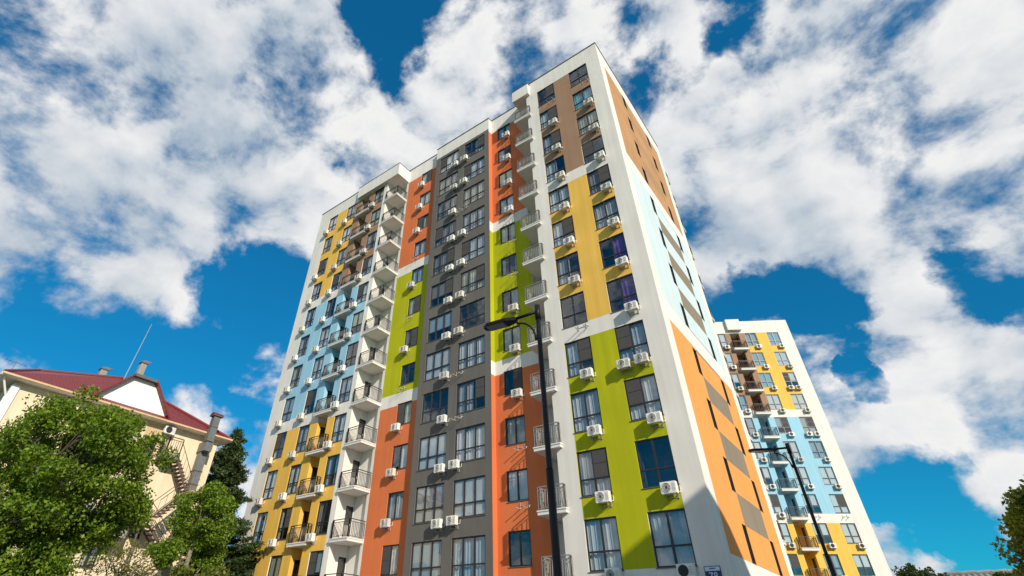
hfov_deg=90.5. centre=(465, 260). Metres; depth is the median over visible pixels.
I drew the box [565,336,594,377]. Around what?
window
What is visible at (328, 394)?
balcony door
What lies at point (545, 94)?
window
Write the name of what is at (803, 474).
window
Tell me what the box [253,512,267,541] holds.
window
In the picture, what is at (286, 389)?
air conditioner
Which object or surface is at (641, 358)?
air conditioner
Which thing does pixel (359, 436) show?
balcony door
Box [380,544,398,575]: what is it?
narrow window
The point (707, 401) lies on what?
slit window
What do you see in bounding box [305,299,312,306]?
air conditioner
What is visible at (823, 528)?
window
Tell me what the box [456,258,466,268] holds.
air conditioner
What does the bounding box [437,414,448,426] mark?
air conditioner
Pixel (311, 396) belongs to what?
window
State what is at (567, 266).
window
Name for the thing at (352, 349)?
window
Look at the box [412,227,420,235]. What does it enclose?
air conditioner
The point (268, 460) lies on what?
air conditioner
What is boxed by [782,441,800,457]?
window
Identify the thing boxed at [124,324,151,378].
antenna mast
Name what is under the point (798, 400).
window
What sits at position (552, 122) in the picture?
air conditioner
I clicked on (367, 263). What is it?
window
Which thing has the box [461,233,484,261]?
wide window
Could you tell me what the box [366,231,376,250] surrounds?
window
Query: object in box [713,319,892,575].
apartment tower
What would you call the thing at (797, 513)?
balcony door
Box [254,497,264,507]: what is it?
air conditioner
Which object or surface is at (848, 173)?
sky
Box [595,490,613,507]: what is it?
air conditioner
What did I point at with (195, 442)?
house
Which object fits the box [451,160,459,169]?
air conditioner
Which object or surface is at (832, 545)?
air conditioner
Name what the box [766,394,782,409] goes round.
window
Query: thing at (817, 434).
air conditioner
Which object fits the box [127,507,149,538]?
window
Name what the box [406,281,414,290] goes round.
air conditioner
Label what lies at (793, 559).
window
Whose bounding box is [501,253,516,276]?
narrow window
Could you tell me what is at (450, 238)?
air conditioner
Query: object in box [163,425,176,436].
air conditioner
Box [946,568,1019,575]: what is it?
corrugated roof house
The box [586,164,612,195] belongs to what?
window
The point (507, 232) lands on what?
narrow window
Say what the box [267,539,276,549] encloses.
air conditioner
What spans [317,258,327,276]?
window
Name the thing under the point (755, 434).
air conditioner
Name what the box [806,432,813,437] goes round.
air conditioner
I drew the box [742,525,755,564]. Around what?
slit window
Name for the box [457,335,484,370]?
wide window
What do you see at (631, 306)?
air conditioner
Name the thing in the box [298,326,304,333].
air conditioner
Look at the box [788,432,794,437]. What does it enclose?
air conditioner
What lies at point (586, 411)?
window
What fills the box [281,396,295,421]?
window
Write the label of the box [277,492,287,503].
air conditioner
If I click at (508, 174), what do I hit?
narrow window
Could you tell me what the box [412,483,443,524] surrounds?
wide window
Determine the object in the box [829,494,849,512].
window
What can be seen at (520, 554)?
narrow window
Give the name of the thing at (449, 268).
air conditioner
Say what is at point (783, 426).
window
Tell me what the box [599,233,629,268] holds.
window
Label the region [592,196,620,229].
window
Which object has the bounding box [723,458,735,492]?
slit window
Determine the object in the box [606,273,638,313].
window
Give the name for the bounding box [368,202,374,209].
air conditioner
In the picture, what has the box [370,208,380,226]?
window
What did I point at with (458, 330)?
air conditioner
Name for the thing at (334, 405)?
air conditioner
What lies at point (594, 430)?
air conditioner
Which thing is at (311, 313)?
window
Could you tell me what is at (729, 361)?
window
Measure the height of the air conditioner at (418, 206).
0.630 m
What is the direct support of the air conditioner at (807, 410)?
attached to the apartment tower at (843, 521)
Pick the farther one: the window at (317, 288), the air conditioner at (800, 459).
the air conditioner at (800, 459)
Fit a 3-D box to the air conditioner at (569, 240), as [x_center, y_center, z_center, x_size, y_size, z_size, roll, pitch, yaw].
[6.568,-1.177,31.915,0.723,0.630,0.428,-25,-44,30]
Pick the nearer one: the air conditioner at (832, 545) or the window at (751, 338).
the air conditioner at (832, 545)
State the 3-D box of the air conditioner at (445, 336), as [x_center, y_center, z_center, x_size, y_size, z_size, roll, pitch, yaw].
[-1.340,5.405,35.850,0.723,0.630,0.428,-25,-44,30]
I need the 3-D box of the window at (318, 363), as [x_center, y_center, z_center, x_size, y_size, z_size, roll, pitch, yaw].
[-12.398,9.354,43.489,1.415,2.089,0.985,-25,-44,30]
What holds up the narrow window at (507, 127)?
in the apartment tower at (492, 494)
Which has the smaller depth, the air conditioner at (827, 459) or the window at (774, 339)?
the air conditioner at (827, 459)
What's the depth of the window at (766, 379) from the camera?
66.66 m
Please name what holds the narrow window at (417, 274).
in the apartment tower at (492, 494)
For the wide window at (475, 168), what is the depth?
45.10 m
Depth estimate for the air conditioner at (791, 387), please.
65.26 m
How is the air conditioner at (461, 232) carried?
attached to the apartment tower at (492, 494)
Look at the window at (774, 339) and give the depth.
70.05 m
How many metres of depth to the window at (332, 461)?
35.96 m
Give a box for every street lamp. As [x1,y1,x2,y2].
[484,304,561,575]
[748,443,836,575]
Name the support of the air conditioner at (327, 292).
attached to the apartment tower at (492, 494)
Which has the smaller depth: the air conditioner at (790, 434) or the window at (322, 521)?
the window at (322, 521)
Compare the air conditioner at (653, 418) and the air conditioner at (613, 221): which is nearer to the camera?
the air conditioner at (653, 418)
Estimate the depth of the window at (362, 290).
44.90 m
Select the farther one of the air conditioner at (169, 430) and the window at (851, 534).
the window at (851, 534)
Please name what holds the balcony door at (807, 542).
in the apartment tower at (843, 521)
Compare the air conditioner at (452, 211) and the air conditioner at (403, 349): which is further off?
the air conditioner at (452, 211)
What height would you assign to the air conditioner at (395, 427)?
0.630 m
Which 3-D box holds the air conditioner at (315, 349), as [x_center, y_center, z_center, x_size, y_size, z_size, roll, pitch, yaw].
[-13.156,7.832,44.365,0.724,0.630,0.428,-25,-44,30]
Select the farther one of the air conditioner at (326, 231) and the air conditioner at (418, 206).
the air conditioner at (326, 231)
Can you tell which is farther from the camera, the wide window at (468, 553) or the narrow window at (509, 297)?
the narrow window at (509, 297)
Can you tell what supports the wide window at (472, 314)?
in the apartment tower at (492, 494)
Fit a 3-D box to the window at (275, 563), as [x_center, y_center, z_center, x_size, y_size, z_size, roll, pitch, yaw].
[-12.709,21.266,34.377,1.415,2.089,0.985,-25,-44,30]
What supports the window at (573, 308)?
in the apartment tower at (492, 494)
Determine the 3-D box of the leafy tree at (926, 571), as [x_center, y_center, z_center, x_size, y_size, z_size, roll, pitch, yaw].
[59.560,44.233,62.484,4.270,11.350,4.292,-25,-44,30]
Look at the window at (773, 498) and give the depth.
57.86 m
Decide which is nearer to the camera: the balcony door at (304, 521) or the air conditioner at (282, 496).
the balcony door at (304, 521)
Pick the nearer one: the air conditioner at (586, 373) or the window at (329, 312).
the air conditioner at (586, 373)
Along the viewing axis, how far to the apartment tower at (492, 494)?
32.65 m
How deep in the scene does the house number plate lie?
19.19 m
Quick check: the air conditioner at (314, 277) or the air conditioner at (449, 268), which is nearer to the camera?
the air conditioner at (449, 268)
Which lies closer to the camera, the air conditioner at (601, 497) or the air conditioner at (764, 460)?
the air conditioner at (601, 497)
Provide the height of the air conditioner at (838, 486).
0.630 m
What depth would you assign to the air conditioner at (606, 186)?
32.14 m
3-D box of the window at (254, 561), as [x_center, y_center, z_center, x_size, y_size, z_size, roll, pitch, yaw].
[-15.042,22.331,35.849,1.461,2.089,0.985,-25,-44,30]
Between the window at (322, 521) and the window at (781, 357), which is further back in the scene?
the window at (781, 357)
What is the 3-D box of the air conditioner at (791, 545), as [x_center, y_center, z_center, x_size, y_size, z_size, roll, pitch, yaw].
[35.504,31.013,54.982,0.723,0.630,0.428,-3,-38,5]
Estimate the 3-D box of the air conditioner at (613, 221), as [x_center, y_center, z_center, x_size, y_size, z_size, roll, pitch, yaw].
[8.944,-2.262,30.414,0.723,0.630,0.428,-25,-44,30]
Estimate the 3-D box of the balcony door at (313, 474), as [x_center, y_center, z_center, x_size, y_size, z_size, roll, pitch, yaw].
[-11.347,16.413,37.320,0.520,2.150,0.740,-25,-44,30]
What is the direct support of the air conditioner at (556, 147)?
attached to the apartment tower at (492, 494)
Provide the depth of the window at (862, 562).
53.80 m
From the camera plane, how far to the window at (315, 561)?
32.29 m
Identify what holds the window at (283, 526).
in the apartment tower at (492, 494)
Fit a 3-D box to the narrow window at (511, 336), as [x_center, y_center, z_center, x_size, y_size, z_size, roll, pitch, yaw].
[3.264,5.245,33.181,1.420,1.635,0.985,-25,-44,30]
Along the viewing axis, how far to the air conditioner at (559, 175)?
35.47 m
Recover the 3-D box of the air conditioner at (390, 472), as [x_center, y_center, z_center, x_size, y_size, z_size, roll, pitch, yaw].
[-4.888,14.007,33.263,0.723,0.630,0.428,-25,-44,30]
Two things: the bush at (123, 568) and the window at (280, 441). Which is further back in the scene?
the window at (280, 441)
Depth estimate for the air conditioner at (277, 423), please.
42.09 m
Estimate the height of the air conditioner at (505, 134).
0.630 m
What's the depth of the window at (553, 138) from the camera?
38.72 m
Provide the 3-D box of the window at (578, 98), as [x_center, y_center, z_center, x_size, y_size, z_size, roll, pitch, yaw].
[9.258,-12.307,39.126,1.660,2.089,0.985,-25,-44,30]
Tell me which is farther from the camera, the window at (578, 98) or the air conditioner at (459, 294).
the window at (578, 98)
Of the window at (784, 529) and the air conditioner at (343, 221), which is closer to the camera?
the air conditioner at (343, 221)
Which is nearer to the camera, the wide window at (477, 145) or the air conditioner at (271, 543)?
the air conditioner at (271, 543)
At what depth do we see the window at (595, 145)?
35.80 m
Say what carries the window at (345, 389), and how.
in the apartment tower at (492, 494)
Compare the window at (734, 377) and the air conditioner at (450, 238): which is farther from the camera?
the window at (734, 377)
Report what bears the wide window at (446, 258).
in the apartment tower at (492, 494)
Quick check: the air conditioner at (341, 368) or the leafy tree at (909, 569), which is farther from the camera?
the leafy tree at (909, 569)
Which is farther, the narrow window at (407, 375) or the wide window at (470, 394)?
the narrow window at (407, 375)
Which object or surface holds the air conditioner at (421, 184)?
attached to the apartment tower at (492, 494)
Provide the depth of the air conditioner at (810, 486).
58.14 m
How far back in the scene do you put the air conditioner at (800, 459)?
59.98 m
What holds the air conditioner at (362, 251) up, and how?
attached to the apartment tower at (492, 494)
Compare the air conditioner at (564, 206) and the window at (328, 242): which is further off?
the window at (328, 242)
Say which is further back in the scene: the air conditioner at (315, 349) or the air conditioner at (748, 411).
the air conditioner at (748, 411)
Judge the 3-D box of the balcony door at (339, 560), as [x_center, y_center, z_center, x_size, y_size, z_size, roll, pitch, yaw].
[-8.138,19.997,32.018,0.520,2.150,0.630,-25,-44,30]
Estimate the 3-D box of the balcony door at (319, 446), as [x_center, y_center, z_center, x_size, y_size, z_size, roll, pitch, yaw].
[-11.285,14.030,39.142,0.520,2.150,0.740,-25,-44,30]
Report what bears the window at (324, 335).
in the apartment tower at (492, 494)
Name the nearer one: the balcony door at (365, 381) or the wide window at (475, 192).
the balcony door at (365, 381)
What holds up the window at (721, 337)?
in the apartment tower at (843, 521)
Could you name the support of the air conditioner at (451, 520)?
attached to the apartment tower at (492, 494)
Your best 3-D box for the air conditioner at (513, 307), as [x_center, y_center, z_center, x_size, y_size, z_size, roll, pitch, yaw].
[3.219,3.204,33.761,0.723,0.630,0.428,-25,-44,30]
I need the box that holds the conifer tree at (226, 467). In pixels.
[180,427,266,575]
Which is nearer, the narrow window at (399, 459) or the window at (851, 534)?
the narrow window at (399, 459)
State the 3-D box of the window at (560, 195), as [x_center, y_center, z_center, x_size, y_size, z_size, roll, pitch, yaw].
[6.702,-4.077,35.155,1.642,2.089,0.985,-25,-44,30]
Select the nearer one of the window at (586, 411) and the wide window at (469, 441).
the window at (586, 411)
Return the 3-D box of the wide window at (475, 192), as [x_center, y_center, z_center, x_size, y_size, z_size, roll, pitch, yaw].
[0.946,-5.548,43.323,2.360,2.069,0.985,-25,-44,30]
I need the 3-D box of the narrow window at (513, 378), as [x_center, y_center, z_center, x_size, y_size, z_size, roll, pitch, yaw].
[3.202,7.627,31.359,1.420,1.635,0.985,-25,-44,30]
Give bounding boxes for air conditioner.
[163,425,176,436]
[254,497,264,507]
[264,457,274,466]
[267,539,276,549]
[274,420,281,429]
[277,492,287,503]
[282,386,291,394]
[287,450,297,460]
[290,355,298,363]
[296,412,305,422]
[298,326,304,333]
[304,377,311,387]
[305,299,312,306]
[305,533,316,544]
[311,274,317,281]
[311,346,319,354]
[314,484,325,495]
[318,316,326,325]
[322,229,329,236]
[323,440,333,451]
[324,289,332,297]
[330,264,336,271]
[330,401,340,411]
[335,240,341,248]
[337,364,345,374]
[340,218,346,226]
[343,331,352,340]
[349,301,356,310]
[354,273,361,282]
[359,248,367,256]
[364,224,370,231]
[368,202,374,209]
[380,518,392,530]
[385,468,397,479]
[390,423,401,433]
[399,345,409,355]
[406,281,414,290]
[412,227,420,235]
[415,203,423,211]
[418,181,424,189]
[431,518,444,532]
[434,463,444,476]
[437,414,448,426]
[439,370,448,382]
[441,331,452,342]
[443,296,452,306]
[445,264,455,273]
[446,515,459,529]
[447,234,456,244]
[448,207,457,217]
[448,459,461,472]
[450,183,458,192]
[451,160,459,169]
[453,326,462,337]
[455,290,465,301]
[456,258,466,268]
[457,228,466,238]
[460,154,468,163]
[460,177,468,186]
[502,130,509,139]
[503,153,510,162]
[504,178,513,187]
[504,204,513,215]
[508,303,518,315]
[509,343,520,355]
[511,388,524,401]
[548,117,557,128]
[551,142,562,154]
[555,170,566,182]
[559,201,569,213]
[563,235,574,248]
[568,274,580,288]
[579,367,595,383]
[583,97,594,108]
[586,424,603,440]
[588,122,599,134]
[594,150,606,162]
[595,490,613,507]
[600,181,613,194]
[604,568,624,575]
[607,216,621,230]
[615,255,628,270]
[616,357,631,374]
[624,300,640,316]
[633,352,650,367]
[646,411,664,428]
[659,480,680,499]
[676,563,699,575]
[745,409,751,414]
[752,432,758,438]
[760,458,767,463]
[769,484,776,490]
[778,513,785,518]
[779,408,785,412]
[788,385,794,390]
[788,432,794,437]
[788,543,796,549]
[797,457,804,463]
[804,408,810,413]
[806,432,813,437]
[807,484,814,490]
[813,432,820,437]
[824,457,831,462]
[828,543,836,549]
[834,484,842,490]
[858,543,866,549]
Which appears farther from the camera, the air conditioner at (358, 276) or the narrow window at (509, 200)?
the air conditioner at (358, 276)
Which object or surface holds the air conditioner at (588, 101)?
attached to the apartment tower at (492, 494)
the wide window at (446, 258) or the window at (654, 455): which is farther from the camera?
the wide window at (446, 258)
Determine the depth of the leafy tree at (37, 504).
17.03 m
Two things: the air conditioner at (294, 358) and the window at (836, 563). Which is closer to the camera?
the air conditioner at (294, 358)
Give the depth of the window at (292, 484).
37.95 m
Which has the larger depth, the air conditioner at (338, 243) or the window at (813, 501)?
the window at (813, 501)
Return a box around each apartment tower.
[236,42,793,575]
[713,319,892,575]
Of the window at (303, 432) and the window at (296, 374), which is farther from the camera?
the window at (296, 374)
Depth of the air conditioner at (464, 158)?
46.18 m
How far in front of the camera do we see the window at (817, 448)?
60.94 m
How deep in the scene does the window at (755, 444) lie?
61.71 m
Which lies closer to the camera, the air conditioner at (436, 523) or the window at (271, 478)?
the air conditioner at (436, 523)
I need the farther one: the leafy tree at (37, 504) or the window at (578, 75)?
the window at (578, 75)
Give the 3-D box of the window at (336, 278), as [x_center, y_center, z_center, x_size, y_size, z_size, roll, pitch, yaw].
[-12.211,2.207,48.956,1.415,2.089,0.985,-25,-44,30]
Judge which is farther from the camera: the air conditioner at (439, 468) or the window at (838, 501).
the window at (838, 501)
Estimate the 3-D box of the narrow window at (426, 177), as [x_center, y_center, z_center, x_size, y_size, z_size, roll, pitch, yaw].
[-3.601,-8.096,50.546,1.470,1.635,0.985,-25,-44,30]
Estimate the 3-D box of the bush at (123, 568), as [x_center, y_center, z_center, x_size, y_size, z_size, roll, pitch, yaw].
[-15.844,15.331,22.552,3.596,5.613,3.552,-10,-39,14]
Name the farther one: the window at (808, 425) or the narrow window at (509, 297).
the window at (808, 425)
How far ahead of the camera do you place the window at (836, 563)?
53.89 m
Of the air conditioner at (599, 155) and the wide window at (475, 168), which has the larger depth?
the wide window at (475, 168)
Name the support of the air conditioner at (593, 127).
attached to the apartment tower at (492, 494)
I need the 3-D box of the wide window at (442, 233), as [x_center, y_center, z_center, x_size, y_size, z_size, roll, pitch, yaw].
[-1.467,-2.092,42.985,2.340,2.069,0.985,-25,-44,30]
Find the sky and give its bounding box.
[0,0,1023,575]
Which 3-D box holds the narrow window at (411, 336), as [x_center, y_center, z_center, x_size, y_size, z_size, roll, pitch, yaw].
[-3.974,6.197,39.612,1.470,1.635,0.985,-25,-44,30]
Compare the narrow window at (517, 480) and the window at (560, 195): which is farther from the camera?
the window at (560, 195)
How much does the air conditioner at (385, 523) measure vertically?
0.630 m
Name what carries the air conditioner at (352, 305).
attached to the apartment tower at (492, 494)
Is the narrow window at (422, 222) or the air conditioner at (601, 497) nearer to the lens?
the air conditioner at (601, 497)
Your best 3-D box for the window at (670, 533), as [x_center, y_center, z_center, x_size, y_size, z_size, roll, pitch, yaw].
[8.635,11.516,20.903,1.660,2.089,0.985,-25,-44,30]
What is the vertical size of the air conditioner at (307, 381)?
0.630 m
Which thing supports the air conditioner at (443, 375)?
attached to the apartment tower at (492, 494)
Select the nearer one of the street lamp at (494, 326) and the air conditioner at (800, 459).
the street lamp at (494, 326)
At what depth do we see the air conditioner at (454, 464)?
29.79 m
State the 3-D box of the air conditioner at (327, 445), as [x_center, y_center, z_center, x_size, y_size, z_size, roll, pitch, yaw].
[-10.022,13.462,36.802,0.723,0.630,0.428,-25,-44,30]
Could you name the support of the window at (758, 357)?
in the apartment tower at (843, 521)
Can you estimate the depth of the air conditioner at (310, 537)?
33.05 m
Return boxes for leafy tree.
[0,384,179,575]
[143,480,239,574]
[891,562,923,575]
[917,566,937,575]
[937,572,947,575]
[990,479,1023,575]
[1006,533,1023,575]
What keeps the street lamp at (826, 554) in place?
on the pavement
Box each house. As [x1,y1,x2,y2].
[0,360,232,575]
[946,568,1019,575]
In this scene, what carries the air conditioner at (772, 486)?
attached to the apartment tower at (843, 521)
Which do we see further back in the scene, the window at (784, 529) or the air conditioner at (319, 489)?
the window at (784, 529)
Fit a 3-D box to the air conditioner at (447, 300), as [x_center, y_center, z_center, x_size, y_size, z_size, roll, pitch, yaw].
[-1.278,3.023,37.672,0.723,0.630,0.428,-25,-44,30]
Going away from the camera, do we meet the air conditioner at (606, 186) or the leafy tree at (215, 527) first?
the leafy tree at (215, 527)
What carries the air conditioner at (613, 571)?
attached to the apartment tower at (492, 494)
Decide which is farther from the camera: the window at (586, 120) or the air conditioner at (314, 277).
the air conditioner at (314, 277)
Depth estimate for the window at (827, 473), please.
59.06 m
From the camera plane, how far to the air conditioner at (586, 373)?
26.37 m
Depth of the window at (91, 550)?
27.06 m
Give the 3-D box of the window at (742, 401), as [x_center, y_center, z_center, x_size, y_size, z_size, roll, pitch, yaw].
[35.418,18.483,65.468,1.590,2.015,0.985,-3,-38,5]
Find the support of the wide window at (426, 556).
in the apartment tower at (492, 494)
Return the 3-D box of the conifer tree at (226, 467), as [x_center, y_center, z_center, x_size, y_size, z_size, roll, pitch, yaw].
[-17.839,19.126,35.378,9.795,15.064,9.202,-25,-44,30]
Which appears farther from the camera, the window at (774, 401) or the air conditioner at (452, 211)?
the window at (774, 401)
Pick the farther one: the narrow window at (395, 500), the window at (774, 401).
the window at (774, 401)
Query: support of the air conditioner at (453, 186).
attached to the apartment tower at (492, 494)
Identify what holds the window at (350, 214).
in the apartment tower at (492, 494)
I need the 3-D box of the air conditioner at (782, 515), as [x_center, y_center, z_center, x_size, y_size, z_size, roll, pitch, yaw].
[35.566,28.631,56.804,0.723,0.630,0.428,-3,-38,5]
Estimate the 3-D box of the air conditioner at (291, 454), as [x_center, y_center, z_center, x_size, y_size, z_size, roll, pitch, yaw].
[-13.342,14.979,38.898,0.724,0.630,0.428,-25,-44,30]
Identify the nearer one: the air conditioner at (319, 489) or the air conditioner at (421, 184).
the air conditioner at (319, 489)
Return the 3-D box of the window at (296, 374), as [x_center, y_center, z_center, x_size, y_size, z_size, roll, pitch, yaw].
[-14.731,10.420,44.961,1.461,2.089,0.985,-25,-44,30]
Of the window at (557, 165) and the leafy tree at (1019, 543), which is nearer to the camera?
the leafy tree at (1019, 543)
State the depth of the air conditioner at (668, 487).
21.23 m
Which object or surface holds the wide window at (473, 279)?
in the apartment tower at (492, 494)
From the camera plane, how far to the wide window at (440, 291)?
39.45 m
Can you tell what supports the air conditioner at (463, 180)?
attached to the apartment tower at (492, 494)
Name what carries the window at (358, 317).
in the apartment tower at (492, 494)
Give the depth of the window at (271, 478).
39.43 m
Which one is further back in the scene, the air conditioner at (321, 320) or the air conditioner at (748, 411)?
the air conditioner at (748, 411)
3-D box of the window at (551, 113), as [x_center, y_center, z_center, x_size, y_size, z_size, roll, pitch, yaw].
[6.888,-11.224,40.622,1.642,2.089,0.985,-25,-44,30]
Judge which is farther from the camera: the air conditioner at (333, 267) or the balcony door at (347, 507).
the air conditioner at (333, 267)
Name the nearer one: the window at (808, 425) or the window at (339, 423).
the window at (339, 423)
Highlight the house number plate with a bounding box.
[703,565,721,575]
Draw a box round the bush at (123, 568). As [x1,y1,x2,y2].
[78,534,154,575]
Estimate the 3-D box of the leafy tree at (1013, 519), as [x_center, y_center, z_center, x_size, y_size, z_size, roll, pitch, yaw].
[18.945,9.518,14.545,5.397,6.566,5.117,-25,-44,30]
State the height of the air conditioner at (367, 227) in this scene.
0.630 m
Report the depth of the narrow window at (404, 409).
35.83 m
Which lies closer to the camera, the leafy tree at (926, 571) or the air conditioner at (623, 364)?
the air conditioner at (623, 364)
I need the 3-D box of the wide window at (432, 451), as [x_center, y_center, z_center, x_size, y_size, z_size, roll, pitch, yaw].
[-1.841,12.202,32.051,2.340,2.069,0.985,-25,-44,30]
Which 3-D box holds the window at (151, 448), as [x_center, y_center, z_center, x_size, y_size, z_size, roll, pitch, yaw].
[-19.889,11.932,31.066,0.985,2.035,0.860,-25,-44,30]
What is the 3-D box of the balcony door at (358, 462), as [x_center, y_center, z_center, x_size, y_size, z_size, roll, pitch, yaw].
[-8.013,15.233,35.663,0.520,2.150,0.630,-25,-44,30]
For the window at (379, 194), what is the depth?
52.42 m
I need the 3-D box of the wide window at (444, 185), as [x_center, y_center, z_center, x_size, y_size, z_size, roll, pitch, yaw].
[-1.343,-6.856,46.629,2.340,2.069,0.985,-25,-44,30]
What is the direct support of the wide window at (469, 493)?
in the apartment tower at (492, 494)
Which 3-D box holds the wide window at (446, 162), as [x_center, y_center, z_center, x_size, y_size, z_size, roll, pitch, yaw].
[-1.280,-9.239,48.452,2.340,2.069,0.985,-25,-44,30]
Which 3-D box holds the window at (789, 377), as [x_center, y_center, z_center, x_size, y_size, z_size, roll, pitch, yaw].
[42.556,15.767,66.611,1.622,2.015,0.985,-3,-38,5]
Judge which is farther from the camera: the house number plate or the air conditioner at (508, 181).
the air conditioner at (508, 181)
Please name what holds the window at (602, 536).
in the apartment tower at (492, 494)
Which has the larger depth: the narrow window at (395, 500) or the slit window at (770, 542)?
the narrow window at (395, 500)
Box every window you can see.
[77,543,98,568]
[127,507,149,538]
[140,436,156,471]
[244,558,256,575]
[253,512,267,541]
[262,470,277,499]
[267,555,282,575]
[272,432,286,458]
[276,507,292,540]
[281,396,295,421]
[286,464,301,494]
[290,364,302,388]
[295,424,309,452]
[297,335,309,356]
[303,388,317,414]
[304,307,316,327]
[306,550,323,575]
[311,281,322,301]
[311,355,324,379]
[314,500,331,534]
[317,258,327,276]
[318,325,330,347]
[321,236,332,254]
[323,454,339,486]
[325,297,336,318]
[328,215,337,231]
[331,271,341,291]
[331,413,346,442]
[336,247,346,265]
[338,375,352,403]
[341,225,351,242]
[345,341,358,367]
[346,204,355,220]
[351,310,363,334]
[356,281,368,303]
[361,255,372,275]
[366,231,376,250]
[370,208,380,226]
[374,186,384,203]
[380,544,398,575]
[386,491,403,519]
[392,443,407,469]
[396,400,411,424]
[400,362,414,385]
[405,326,418,347]
[408,295,420,315]
[410,540,441,575]
[411,265,423,283]
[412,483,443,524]
[413,239,425,257]
[417,213,428,229]
[417,432,446,471]
[419,190,430,205]
[421,387,448,423]
[422,170,431,182]
[423,347,449,381]
[426,311,451,343]
[429,278,452,308]
[432,247,454,276]
[434,220,455,247]
[437,195,456,220]
[438,171,457,196]
[439,150,458,174]
[451,535,484,575]
[453,475,485,518]
[455,376,484,414]
[455,423,485,462]
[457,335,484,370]
[459,297,484,329]
[460,263,484,293]
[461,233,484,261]
[462,180,484,207]
[462,205,484,231]
[464,156,483,180]
[465,135,483,157]
[498,123,509,140]
[498,145,511,163]
[498,168,512,188]
[500,194,513,214]
[500,222,515,244]
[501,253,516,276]
[502,287,518,312]
[503,325,520,351]
[504,367,523,396]
[505,415,525,446]
[507,468,528,502]
[508,529,531,567]
[537,84,554,106]
[540,105,558,130]
[542,129,562,155]
[545,155,566,183]
[548,184,570,213]
[552,216,575,248]
[556,251,581,286]
[560,291,587,329]
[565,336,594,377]
[568,63,588,87]
[570,388,603,433]
[572,85,593,111]
[577,109,599,136]
[577,447,612,497]
[581,135,605,164]
[584,516,623,572]
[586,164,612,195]
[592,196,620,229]
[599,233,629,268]
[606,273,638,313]
[614,320,650,360]
[624,373,663,421]
[635,435,679,488]
[647,508,697,568]
[707,401,718,430]
[717,334,727,346]
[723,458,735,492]
[724,353,733,366]
[730,374,740,387]
[737,395,748,409]
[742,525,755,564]
[744,333,758,345]
[744,418,755,433]
[751,352,766,365]
[751,442,764,458]
[758,373,774,386]
[760,467,772,484]
[766,332,781,344]
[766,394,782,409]
[768,494,782,512]
[770,542,780,574]
[774,352,789,364]
[774,417,791,432]
[779,523,792,542]
[781,372,798,386]
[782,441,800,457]
[787,554,803,575]
[790,394,807,408]
[792,467,810,484]
[799,417,817,432]
[801,494,821,512]
[808,441,827,457]
[812,523,832,543]
[818,467,837,484]
[823,554,844,575]
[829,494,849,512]
[840,523,861,543]
[852,554,874,575]
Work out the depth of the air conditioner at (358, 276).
45.83 m
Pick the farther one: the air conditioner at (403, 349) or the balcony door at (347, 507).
the air conditioner at (403, 349)
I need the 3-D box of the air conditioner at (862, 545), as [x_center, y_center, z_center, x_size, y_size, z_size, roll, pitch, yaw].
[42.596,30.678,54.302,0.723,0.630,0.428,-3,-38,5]
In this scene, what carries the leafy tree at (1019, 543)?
on the ground
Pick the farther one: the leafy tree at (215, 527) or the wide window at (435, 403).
the wide window at (435, 403)
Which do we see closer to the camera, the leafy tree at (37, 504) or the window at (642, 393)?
the leafy tree at (37, 504)
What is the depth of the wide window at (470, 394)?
32.38 m
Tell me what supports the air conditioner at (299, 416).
attached to the apartment tower at (492, 494)
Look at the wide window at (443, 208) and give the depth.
44.82 m
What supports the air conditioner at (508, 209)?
attached to the apartment tower at (492, 494)
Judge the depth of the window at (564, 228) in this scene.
33.28 m
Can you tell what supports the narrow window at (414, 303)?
in the apartment tower at (492, 494)
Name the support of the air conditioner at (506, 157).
attached to the apartment tower at (492, 494)
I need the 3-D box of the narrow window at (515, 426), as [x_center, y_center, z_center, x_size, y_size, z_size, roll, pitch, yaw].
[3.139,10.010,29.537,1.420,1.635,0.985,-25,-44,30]
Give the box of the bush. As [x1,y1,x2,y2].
[167,561,229,575]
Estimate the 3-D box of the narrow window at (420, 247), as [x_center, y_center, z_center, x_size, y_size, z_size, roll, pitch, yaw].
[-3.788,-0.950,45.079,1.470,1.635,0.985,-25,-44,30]
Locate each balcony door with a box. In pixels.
[292,560,299,575]
[298,511,309,541]
[308,467,317,492]
[316,427,325,449]
[325,390,332,407]
[336,557,345,575]
[342,506,352,536]
[350,460,359,485]
[357,419,365,439]
[363,381,370,397]
[791,498,799,516]
[801,527,810,547]
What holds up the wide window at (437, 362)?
in the apartment tower at (492, 494)
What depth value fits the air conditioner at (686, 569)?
19.42 m
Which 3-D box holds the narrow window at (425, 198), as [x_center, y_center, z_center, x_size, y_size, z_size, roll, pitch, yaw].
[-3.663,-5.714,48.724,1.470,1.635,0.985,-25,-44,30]
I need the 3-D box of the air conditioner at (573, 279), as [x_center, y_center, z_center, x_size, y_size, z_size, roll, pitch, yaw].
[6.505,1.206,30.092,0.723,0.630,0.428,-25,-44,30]
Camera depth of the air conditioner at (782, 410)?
63.62 m
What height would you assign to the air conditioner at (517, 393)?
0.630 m
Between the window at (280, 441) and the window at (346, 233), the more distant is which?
the window at (346, 233)
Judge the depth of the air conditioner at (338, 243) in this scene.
51.56 m
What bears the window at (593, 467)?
in the apartment tower at (492, 494)
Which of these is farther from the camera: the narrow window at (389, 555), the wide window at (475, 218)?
the wide window at (475, 218)
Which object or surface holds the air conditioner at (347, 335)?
attached to the apartment tower at (492, 494)
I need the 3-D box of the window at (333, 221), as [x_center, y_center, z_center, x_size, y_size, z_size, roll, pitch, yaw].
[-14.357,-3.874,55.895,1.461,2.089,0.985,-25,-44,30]
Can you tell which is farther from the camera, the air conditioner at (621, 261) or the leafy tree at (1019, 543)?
the air conditioner at (621, 261)
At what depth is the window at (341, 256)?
50.94 m
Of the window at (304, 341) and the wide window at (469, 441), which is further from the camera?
the window at (304, 341)

